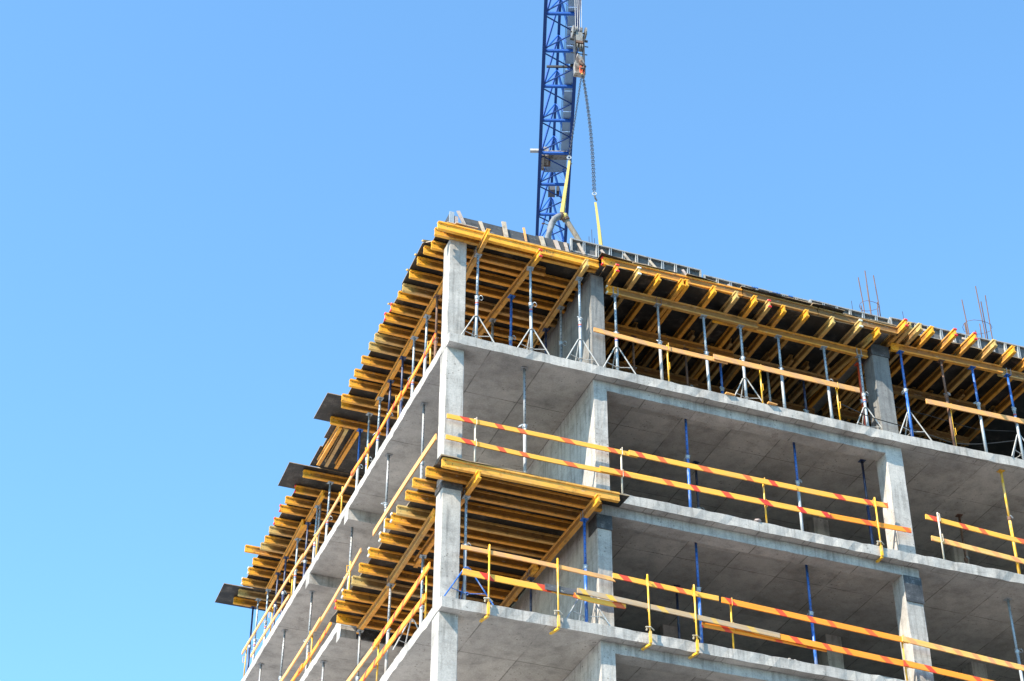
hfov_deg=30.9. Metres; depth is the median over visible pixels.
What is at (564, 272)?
plywood sheet
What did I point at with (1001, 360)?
formwork joist
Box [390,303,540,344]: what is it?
formwork joist
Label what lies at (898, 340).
formwork joist
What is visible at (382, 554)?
formwork joist
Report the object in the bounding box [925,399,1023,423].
guard plank
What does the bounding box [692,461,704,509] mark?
steel prop
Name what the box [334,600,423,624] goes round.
formwork joist
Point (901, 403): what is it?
formwork joist
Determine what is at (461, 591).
folding tripod
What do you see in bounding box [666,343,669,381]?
guard post
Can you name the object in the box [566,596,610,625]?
folding tripod
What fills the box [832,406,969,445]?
formwork bearer
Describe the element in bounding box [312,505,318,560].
steel prop
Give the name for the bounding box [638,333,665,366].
formwork joist
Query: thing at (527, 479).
formwork joist
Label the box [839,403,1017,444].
black cable
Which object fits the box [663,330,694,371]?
formwork joist
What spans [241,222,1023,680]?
unfinished building
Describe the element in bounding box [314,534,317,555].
guard post
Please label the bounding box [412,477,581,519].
formwork joist
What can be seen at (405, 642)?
folding tripod
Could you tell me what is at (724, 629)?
guard plank
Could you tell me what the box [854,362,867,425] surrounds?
steel prop
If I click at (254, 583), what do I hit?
formwork joist
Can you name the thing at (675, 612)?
guard plank
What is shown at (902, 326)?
formwork joist
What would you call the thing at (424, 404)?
steel prop
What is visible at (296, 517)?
plywood sheet
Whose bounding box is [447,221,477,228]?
offcut board
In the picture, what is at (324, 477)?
formwork joist
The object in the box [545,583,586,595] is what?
guard plank
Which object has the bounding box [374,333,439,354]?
formwork joist
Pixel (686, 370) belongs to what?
steel prop
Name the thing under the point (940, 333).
steel edge panel
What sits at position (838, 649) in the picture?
guard plank
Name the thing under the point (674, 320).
plywood sheet
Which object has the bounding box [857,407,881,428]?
folding tripod
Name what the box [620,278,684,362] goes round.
formwork joist
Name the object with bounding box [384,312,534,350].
formwork joist
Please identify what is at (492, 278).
formwork joist
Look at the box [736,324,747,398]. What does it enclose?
steel prop
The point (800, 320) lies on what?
formwork joist
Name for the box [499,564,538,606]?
formwork bearer
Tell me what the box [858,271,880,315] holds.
rebar cage
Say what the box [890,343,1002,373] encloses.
formwork bearer
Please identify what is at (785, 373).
guard plank
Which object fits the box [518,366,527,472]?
steel prop
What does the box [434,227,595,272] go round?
formwork joist
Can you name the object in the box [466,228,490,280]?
formwork bearer
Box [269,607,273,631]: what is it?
guard post
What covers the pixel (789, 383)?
formwork joist
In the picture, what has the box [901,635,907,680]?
guard post
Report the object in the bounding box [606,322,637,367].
formwork joist
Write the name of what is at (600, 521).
column collar
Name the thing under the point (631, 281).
formwork joist
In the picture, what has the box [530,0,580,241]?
tower crane
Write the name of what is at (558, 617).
guard post
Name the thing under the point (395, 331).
formwork joist
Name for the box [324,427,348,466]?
formwork joist
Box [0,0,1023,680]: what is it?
sky
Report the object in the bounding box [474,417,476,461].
guard post
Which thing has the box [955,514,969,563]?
steel prop
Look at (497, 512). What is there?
formwork joist
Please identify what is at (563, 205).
yellow sling
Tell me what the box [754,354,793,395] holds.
formwork joist
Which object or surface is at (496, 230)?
edge board
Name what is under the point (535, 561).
guard plank
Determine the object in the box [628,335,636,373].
steel prop
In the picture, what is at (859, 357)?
steel prop
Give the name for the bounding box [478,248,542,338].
formwork bearer
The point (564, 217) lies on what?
concrete hose
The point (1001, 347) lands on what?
steel edge panel
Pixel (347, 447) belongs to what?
formwork joist
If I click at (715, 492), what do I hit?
guard plank
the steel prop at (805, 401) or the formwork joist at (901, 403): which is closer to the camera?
the steel prop at (805, 401)
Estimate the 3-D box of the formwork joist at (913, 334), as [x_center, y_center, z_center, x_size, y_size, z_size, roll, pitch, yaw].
[8.528,0.746,43.255,0.080,0.200,3.900,13,-38,-17]
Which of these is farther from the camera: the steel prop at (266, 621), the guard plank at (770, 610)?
the steel prop at (266, 621)
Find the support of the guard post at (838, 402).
on the unfinished building
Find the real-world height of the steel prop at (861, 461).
2.766 m
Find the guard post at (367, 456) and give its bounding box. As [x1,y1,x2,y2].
[365,444,368,468]
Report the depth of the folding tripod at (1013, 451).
41.69 m
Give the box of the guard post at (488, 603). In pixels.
[479,544,492,622]
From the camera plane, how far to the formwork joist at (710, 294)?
41.33 m
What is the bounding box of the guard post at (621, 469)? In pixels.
[620,447,623,492]
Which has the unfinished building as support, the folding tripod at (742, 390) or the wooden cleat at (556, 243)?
the folding tripod at (742, 390)
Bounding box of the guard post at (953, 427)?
[950,409,956,445]
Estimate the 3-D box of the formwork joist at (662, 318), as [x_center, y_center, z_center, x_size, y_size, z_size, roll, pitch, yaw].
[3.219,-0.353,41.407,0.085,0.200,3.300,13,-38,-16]
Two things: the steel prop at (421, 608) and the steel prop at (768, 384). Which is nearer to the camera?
the steel prop at (421, 608)
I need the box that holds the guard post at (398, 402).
[395,395,399,418]
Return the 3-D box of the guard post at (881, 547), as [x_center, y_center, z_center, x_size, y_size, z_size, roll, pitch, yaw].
[7.617,3.962,38.790,0.197,1.450,0.302,13,-38,-17]
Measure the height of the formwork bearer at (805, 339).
0.200 m
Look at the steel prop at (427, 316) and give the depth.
40.64 m
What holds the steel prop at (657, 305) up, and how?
on the unfinished building
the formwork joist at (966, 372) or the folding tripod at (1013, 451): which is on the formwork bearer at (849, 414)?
the formwork joist at (966, 372)
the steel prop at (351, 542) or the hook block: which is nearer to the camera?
the steel prop at (351, 542)
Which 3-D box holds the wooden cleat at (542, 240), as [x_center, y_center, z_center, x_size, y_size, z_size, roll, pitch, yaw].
[0.657,-2.128,39.880,0.158,0.312,0.048,13,-38,-17]
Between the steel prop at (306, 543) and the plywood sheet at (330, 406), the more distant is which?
the steel prop at (306, 543)
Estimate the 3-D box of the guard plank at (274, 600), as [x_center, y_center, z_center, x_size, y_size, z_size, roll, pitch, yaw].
[-6.330,6.982,48.608,0.045,0.107,6.254,13,-36,-17]
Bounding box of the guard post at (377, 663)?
[373,639,379,680]
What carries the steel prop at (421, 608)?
on the unfinished building
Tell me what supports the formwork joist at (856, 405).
on the formwork bearer at (849, 414)
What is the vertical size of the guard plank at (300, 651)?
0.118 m
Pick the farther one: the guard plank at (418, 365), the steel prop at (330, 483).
the steel prop at (330, 483)
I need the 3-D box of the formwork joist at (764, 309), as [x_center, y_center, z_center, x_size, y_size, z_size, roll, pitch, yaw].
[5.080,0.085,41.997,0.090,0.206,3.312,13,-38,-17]
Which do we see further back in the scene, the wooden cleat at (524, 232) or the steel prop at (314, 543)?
the steel prop at (314, 543)
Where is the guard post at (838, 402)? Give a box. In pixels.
[835,382,840,419]
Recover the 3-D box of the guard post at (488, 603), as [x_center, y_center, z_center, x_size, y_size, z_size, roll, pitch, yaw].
[-0.475,4.518,34.535,0.197,1.518,0.307,13,-38,-17]
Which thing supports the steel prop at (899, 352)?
on the unfinished building
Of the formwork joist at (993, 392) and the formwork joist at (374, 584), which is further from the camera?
the formwork joist at (993, 392)
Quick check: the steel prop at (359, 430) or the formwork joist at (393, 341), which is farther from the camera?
the steel prop at (359, 430)
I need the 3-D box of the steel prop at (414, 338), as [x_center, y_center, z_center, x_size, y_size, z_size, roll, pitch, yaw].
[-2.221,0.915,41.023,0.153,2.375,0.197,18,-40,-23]
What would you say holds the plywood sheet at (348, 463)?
on the unfinished building
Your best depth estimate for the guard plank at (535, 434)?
36.93 m
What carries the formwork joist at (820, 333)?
on the formwork bearer at (786, 368)
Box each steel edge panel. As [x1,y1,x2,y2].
[445,211,457,222]
[570,238,701,276]
[703,274,808,301]
[809,299,889,322]
[889,317,992,351]
[991,339,1023,358]
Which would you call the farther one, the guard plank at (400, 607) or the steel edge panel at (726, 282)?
the steel edge panel at (726, 282)
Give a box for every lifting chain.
[568,74,581,155]
[582,74,595,191]
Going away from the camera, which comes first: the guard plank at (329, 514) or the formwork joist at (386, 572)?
the formwork joist at (386, 572)
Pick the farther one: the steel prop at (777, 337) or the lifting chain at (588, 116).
the lifting chain at (588, 116)
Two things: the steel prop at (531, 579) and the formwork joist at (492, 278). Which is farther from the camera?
the formwork joist at (492, 278)
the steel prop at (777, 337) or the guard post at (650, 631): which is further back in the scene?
the steel prop at (777, 337)
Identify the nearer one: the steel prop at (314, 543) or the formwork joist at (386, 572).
the formwork joist at (386, 572)
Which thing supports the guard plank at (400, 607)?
attached to the guard post at (377, 663)
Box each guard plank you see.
[241,554,303,654]
[250,594,289,657]
[280,617,320,680]
[291,664,302,680]
[298,622,331,675]
[299,469,356,563]
[315,548,361,631]
[346,640,380,680]
[351,391,401,475]
[359,593,426,680]
[372,562,429,649]
[373,433,436,535]
[399,333,435,399]
[446,434,621,476]
[447,413,637,457]
[461,545,615,581]
[462,568,589,596]
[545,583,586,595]
[573,592,625,608]
[577,588,779,637]
[594,327,727,363]
[600,466,829,517]
[613,573,718,600]
[629,450,796,490]
[702,622,826,651]
[713,354,859,392]
[721,597,907,643]
[754,633,913,668]
[788,486,887,507]
[819,513,911,532]
[902,636,1023,670]
[903,660,992,680]
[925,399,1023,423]
[925,514,1023,543]
[931,535,1023,563]
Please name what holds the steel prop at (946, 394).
on the unfinished building
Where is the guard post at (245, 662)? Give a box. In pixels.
[242,646,247,676]
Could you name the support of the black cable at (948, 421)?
attached to the unfinished building
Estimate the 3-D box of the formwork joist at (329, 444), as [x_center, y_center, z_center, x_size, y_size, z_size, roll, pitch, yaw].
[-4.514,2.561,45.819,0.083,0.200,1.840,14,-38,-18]
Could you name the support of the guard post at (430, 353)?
on the unfinished building
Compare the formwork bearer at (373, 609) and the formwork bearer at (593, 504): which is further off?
the formwork bearer at (373, 609)
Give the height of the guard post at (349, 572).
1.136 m
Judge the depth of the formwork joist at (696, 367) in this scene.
42.68 m
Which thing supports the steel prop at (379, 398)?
on the unfinished building
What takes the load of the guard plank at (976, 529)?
attached to the guard post at (938, 516)
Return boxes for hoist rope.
[575,2,581,28]
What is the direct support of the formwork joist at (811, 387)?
on the formwork bearer at (786, 368)
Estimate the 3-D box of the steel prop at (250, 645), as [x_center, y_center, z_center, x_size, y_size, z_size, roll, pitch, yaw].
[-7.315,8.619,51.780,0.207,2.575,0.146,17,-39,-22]
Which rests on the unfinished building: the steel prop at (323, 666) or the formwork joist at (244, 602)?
the steel prop at (323, 666)
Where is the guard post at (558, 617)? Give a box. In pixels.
[549,558,562,634]
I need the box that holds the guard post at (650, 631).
[641,574,653,650]
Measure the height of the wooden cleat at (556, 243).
0.308 m
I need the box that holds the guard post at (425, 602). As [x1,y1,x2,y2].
[422,567,427,618]
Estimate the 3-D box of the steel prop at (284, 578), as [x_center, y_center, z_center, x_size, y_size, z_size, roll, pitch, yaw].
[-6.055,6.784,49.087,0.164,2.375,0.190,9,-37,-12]
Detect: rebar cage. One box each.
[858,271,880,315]
[961,286,992,338]
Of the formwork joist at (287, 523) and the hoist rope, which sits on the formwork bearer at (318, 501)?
the formwork joist at (287, 523)
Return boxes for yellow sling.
[560,160,569,212]
[594,202,602,244]
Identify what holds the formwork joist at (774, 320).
on the formwork bearer at (786, 368)
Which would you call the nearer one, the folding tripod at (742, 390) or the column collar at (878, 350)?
the folding tripod at (742, 390)
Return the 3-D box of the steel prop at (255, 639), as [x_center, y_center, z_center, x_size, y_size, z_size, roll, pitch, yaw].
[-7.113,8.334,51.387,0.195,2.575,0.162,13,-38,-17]
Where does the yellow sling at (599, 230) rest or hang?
hanging from the sling hook
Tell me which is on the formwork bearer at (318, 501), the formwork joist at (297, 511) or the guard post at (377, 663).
the formwork joist at (297, 511)
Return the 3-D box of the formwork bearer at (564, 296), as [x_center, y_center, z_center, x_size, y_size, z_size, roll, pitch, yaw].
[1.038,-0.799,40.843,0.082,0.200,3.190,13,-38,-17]
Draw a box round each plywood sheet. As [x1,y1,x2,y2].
[215,583,290,613]
[243,492,346,594]
[278,462,362,494]
[310,425,385,475]
[314,392,396,427]
[329,454,629,635]
[348,233,596,405]
[597,252,632,263]
[599,265,872,405]
[633,261,684,274]
[685,273,716,282]
[740,286,811,304]
[810,303,844,312]
[816,335,1023,458]
[843,313,895,325]
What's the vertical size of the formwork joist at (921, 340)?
0.200 m
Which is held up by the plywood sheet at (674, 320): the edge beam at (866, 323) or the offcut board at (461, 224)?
the edge beam at (866, 323)
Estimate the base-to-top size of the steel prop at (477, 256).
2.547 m
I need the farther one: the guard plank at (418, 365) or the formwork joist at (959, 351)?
the formwork joist at (959, 351)
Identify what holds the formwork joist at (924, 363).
on the formwork bearer at (915, 394)
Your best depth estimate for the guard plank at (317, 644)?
42.60 m
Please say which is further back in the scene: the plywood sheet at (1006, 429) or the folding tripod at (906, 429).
the plywood sheet at (1006, 429)
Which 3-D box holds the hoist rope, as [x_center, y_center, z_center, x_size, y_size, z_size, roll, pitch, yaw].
[1.707,-15.231,51.853,0.149,18.540,0.334,9,-37,-11]
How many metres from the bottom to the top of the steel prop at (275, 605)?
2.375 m
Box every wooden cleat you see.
[456,211,465,223]
[478,221,484,231]
[501,221,507,236]
[523,227,526,241]
[539,236,545,245]
[553,240,560,249]
[564,242,568,251]
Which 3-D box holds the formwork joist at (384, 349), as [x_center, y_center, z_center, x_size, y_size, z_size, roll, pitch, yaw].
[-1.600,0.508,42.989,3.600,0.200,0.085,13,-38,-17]
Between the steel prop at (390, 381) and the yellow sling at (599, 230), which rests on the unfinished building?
the steel prop at (390, 381)
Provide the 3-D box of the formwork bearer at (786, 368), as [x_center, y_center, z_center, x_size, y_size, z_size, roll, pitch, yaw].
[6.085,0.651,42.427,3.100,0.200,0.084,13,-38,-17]
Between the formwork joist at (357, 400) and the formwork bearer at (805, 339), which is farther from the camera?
the formwork joist at (357, 400)
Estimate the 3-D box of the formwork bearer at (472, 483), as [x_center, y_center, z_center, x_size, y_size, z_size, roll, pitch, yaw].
[-1.304,3.566,36.660,0.084,0.200,3.740,13,-38,-17]
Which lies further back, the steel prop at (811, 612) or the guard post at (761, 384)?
the guard post at (761, 384)
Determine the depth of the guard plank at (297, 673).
43.73 m
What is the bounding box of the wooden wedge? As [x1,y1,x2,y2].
[577,243,585,254]
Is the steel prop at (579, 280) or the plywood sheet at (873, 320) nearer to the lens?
the steel prop at (579, 280)
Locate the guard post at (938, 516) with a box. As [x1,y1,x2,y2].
[937,512,944,558]
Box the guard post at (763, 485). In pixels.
[762,477,767,522]
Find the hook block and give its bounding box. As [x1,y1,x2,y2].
[569,25,587,77]
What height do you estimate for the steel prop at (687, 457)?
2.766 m
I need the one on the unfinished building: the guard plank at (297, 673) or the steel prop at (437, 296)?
the steel prop at (437, 296)
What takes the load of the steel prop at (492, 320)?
on the unfinished building
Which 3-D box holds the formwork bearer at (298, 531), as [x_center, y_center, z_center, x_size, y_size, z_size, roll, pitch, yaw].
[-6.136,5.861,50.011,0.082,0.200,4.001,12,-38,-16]
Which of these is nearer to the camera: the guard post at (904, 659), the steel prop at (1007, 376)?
the guard post at (904, 659)
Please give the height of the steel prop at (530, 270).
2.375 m
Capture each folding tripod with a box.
[392,619,417,649]
[444,567,493,604]
[461,315,493,341]
[517,328,549,354]
[566,338,598,365]
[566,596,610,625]
[603,347,635,373]
[735,378,761,401]
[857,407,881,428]
[899,412,931,439]
[1011,434,1023,457]
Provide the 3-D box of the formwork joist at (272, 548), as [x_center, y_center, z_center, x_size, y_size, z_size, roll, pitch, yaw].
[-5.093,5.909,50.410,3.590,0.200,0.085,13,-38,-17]
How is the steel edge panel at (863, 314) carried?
on the unfinished building
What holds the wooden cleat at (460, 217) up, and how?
attached to the edge board at (496, 230)
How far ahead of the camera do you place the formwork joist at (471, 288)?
40.79 m
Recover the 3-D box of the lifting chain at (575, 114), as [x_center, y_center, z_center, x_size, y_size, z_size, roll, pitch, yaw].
[1.526,-5.428,44.548,0.384,2.700,0.059,-1,-36,1]
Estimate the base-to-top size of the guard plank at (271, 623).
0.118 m
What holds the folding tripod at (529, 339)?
on the unfinished building
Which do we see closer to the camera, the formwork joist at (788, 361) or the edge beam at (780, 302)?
the edge beam at (780, 302)
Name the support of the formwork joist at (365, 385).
on the formwork bearer at (534, 338)
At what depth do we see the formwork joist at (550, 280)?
40.16 m
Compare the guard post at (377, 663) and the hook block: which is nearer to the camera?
the guard post at (377, 663)
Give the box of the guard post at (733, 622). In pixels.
[729,598,734,648]
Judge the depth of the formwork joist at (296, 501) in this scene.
48.10 m
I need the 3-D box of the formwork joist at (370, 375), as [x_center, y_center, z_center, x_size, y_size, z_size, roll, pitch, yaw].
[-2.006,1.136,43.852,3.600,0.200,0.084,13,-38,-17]
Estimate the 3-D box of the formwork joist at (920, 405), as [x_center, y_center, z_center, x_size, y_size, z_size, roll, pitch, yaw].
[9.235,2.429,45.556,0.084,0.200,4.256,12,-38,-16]
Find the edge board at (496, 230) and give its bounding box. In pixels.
[463,218,569,251]
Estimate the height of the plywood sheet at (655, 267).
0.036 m
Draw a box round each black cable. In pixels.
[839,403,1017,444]
[895,406,1014,431]
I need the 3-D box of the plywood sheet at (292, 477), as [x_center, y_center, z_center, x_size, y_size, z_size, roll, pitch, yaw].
[-4.124,3.780,47.690,3.640,0.020,1.190,13,-38,-17]
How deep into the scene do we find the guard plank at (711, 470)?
37.97 m
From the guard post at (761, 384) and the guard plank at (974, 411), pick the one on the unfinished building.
the guard post at (761, 384)
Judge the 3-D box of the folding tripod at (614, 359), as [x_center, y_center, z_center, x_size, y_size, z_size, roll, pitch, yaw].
[2.162,0.534,39.105,0.827,0.742,0.573,13,-38,-17]
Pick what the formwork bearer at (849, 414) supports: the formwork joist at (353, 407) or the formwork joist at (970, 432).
the formwork joist at (970, 432)
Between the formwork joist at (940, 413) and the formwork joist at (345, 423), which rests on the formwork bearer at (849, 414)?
the formwork joist at (940, 413)
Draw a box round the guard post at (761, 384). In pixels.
[759,364,763,403]
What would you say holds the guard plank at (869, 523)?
attached to the guard post at (881, 547)
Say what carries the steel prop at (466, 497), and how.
on the unfinished building
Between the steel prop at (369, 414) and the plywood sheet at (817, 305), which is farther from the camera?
the steel prop at (369, 414)
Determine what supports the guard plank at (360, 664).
attached to the guard post at (377, 663)
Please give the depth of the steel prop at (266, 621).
50.78 m
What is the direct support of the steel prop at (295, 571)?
on the unfinished building
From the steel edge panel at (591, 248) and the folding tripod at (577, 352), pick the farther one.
the steel edge panel at (591, 248)
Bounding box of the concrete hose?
[542,212,580,239]
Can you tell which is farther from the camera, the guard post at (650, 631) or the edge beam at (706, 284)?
the edge beam at (706, 284)
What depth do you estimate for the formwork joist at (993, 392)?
43.80 m
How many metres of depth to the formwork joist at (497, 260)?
39.90 m
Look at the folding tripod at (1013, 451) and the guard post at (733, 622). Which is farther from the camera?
the folding tripod at (1013, 451)
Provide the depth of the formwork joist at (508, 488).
36.04 m
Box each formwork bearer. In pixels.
[265,519,304,593]
[287,490,324,560]
[356,582,395,633]
[374,279,442,406]
[386,508,435,588]
[413,470,481,567]
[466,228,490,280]
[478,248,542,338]
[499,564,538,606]
[523,332,536,349]
[533,259,588,346]
[533,494,600,579]
[604,321,733,358]
[605,285,757,329]
[606,358,698,387]
[697,382,815,414]
[712,319,867,358]
[733,354,837,382]
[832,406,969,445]
[857,378,985,410]
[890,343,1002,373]
[997,368,1023,381]
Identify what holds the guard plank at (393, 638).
attached to the guard post at (377, 663)
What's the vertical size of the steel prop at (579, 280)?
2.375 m
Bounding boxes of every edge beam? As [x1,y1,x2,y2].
[601,256,742,296]
[742,289,817,314]
[817,308,897,335]
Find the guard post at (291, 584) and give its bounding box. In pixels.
[289,574,293,597]
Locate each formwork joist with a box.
[233,597,285,611]
[238,589,289,603]
[241,577,296,593]
[244,544,311,563]
[247,566,302,583]
[252,557,308,573]
[260,542,312,558]
[264,535,321,551]
[269,525,324,542]
[273,517,331,534]
[279,504,339,522]
[285,496,344,513]
[294,485,351,502]
[302,469,359,486]
[317,426,341,465]
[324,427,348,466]
[330,416,391,435]
[334,430,358,468]
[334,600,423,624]
[336,613,418,635]
[341,393,404,412]
[341,402,397,419]
[341,589,432,613]
[349,379,410,398]
[351,575,500,605]
[354,368,418,389]
[358,562,517,601]
[361,355,426,376]
[367,547,521,579]
[368,341,433,363]
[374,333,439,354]
[378,532,531,570]
[379,324,440,345]
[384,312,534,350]
[384,518,545,557]
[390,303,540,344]
[390,512,551,552]
[396,505,559,544]
[397,290,548,332]
[402,283,557,326]
[405,490,571,530]
[409,270,566,313]
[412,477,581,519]
[417,256,574,301]
[423,245,582,290]
[425,466,602,511]
[431,240,545,275]
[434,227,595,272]
[437,221,598,268]
[441,457,619,502]
[603,264,619,292]
[604,266,641,320]
[605,273,660,355]
[605,321,614,343]
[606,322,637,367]
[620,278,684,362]
[628,279,688,363]
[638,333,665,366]
[649,285,716,368]
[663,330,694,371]
[671,291,738,373]
[680,343,713,384]
[693,295,757,378]
[698,338,731,382]
[703,299,771,383]
[716,347,747,386]
[723,305,786,387]
[732,351,769,390]
[743,309,809,391]
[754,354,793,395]
[763,316,834,397]
[771,361,809,399]
[788,319,862,402]
[794,365,829,404]
[803,333,872,399]
[807,327,880,407]
[821,318,907,415]
[823,387,859,416]
[827,322,911,417]
[835,323,922,418]
[835,390,867,420]
[846,326,934,421]
[852,394,893,424]
[894,328,957,399]
[895,387,915,413]
[896,332,977,418]
[898,390,933,432]
[907,339,997,432]
[914,389,964,437]
[923,345,1015,438]
[932,401,976,441]
[943,358,1023,441]
[957,405,996,446]
[962,382,1023,446]
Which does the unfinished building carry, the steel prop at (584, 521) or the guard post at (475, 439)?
the steel prop at (584, 521)
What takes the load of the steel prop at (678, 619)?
on the unfinished building
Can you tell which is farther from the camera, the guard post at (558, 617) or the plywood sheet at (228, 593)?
the plywood sheet at (228, 593)
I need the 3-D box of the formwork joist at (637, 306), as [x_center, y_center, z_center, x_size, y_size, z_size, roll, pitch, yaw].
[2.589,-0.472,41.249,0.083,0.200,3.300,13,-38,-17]
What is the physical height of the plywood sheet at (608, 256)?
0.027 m
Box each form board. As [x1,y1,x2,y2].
[356,628,410,646]
[903,575,924,603]
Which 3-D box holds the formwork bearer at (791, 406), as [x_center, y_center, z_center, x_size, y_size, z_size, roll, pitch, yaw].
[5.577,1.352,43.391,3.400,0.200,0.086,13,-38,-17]
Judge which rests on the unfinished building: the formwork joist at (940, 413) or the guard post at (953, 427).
the guard post at (953, 427)
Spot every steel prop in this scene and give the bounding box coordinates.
[246,606,255,671]
[252,598,260,661]
[258,663,263,680]
[262,589,270,642]
[272,572,280,627]
[278,629,287,680]
[280,556,288,614]
[293,538,300,592]
[301,522,310,575]
[303,590,314,670]
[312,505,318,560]
[313,499,323,552]
[320,660,327,680]
[325,481,333,538]
[343,526,354,588]
[355,428,363,488]
[355,629,363,680]
[365,412,372,471]
[373,396,383,455]
[381,453,391,532]
[384,576,394,672]
[386,379,394,436]
[399,356,405,415]
[408,336,418,396]
[419,554,426,626]
[420,402,427,478]
[423,314,430,375]
[433,294,440,356]
[462,490,470,599]
[474,249,482,337]
[489,318,495,341]
[507,294,515,345]
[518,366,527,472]
[527,266,536,350]
[527,577,534,611]
[542,328,549,353]
[557,305,566,357]
[575,276,582,361]
[580,510,588,621]
[611,287,618,369]
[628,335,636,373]
[653,297,663,379]
[674,585,680,638]
[682,347,692,386]
[684,419,691,507]
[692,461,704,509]
[694,542,702,642]
[700,314,710,390]
[719,363,724,393]
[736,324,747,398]
[763,371,771,401]
[774,334,785,407]
[793,442,803,530]
[800,380,807,412]
[805,565,817,663]
[820,346,833,418]
[854,348,868,426]
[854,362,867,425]
[858,459,873,544]
[896,350,913,436]
[937,359,955,445]
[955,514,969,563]
[968,366,987,451]
[997,469,1020,573]
[1003,368,1023,459]
[1003,597,1023,680]
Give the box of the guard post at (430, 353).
[427,341,430,365]
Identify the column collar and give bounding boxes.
[435,481,462,496]
[588,513,611,536]
[861,344,889,363]
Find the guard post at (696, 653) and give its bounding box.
[688,584,700,658]
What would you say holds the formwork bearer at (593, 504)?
on the steel prop at (531, 579)
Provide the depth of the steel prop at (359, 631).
39.98 m
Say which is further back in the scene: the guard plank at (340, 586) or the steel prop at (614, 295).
the guard plank at (340, 586)
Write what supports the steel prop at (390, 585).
on the unfinished building
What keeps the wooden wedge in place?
attached to the steel edge panel at (591, 248)
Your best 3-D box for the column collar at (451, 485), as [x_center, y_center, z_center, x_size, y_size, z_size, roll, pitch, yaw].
[-1.220,2.900,35.794,0.430,0.135,0.402,13,-38,-17]
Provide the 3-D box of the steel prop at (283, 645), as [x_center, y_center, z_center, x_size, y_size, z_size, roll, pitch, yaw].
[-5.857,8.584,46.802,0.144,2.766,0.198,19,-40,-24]
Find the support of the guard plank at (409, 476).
attached to the unfinished building
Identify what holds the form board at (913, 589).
attached to the unfinished building
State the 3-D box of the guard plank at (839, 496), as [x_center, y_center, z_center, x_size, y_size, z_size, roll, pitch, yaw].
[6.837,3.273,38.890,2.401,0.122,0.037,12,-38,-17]
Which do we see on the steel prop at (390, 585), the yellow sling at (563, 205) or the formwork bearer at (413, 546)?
the formwork bearer at (413, 546)
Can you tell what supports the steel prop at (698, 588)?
on the unfinished building
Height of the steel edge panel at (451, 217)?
0.360 m
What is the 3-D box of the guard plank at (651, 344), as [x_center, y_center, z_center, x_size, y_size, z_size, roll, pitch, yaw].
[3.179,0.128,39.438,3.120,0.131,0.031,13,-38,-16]
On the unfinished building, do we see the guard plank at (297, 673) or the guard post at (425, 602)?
the guard post at (425, 602)
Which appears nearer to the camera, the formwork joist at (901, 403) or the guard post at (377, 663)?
the guard post at (377, 663)
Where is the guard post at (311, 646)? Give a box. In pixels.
[307,632,312,662]
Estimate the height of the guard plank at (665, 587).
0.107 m
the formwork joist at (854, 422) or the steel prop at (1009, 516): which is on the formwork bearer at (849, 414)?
the formwork joist at (854, 422)
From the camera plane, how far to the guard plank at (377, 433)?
41.46 m
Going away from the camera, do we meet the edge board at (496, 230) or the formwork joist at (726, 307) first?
the edge board at (496, 230)
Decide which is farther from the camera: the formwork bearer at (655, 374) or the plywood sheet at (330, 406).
the plywood sheet at (330, 406)
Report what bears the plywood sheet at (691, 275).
on the edge beam at (706, 284)
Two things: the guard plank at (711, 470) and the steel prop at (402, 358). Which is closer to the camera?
the guard plank at (711, 470)
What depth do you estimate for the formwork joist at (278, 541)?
49.72 m
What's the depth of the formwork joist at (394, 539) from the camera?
38.13 m
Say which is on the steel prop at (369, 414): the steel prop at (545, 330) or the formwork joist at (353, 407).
the formwork joist at (353, 407)
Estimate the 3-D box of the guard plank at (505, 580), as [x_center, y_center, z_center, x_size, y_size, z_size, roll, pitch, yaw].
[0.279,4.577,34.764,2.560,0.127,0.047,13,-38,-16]
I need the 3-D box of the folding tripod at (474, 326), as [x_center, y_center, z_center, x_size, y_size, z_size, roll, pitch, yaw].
[-0.793,-0.119,38.228,0.827,0.742,0.571,13,-38,-17]
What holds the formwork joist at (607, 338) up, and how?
on the formwork bearer at (655, 374)
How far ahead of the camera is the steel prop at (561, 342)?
40.32 m
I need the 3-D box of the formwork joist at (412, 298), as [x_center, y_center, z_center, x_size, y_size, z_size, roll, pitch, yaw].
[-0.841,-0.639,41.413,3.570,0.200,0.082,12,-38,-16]
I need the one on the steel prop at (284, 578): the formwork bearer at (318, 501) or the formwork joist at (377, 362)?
the formwork bearer at (318, 501)
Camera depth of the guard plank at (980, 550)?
39.44 m
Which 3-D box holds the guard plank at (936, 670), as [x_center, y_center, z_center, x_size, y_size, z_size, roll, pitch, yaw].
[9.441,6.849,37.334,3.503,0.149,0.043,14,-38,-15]
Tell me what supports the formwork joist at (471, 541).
on the formwork bearer at (593, 504)
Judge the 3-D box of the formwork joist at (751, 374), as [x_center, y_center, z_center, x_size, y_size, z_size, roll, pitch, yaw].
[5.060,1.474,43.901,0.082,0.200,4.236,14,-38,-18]
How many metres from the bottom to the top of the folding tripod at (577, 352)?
0.742 m
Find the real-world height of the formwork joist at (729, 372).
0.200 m
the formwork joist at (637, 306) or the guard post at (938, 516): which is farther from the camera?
the formwork joist at (637, 306)
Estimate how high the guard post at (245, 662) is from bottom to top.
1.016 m
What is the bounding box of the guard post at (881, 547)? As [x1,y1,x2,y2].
[873,497,884,562]
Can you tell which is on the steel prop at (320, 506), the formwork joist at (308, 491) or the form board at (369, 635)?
the formwork joist at (308, 491)
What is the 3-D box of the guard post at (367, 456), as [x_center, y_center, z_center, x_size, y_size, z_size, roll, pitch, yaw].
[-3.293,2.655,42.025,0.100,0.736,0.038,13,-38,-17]
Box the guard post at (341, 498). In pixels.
[339,486,342,513]
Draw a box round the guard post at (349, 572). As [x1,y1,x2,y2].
[346,561,350,589]

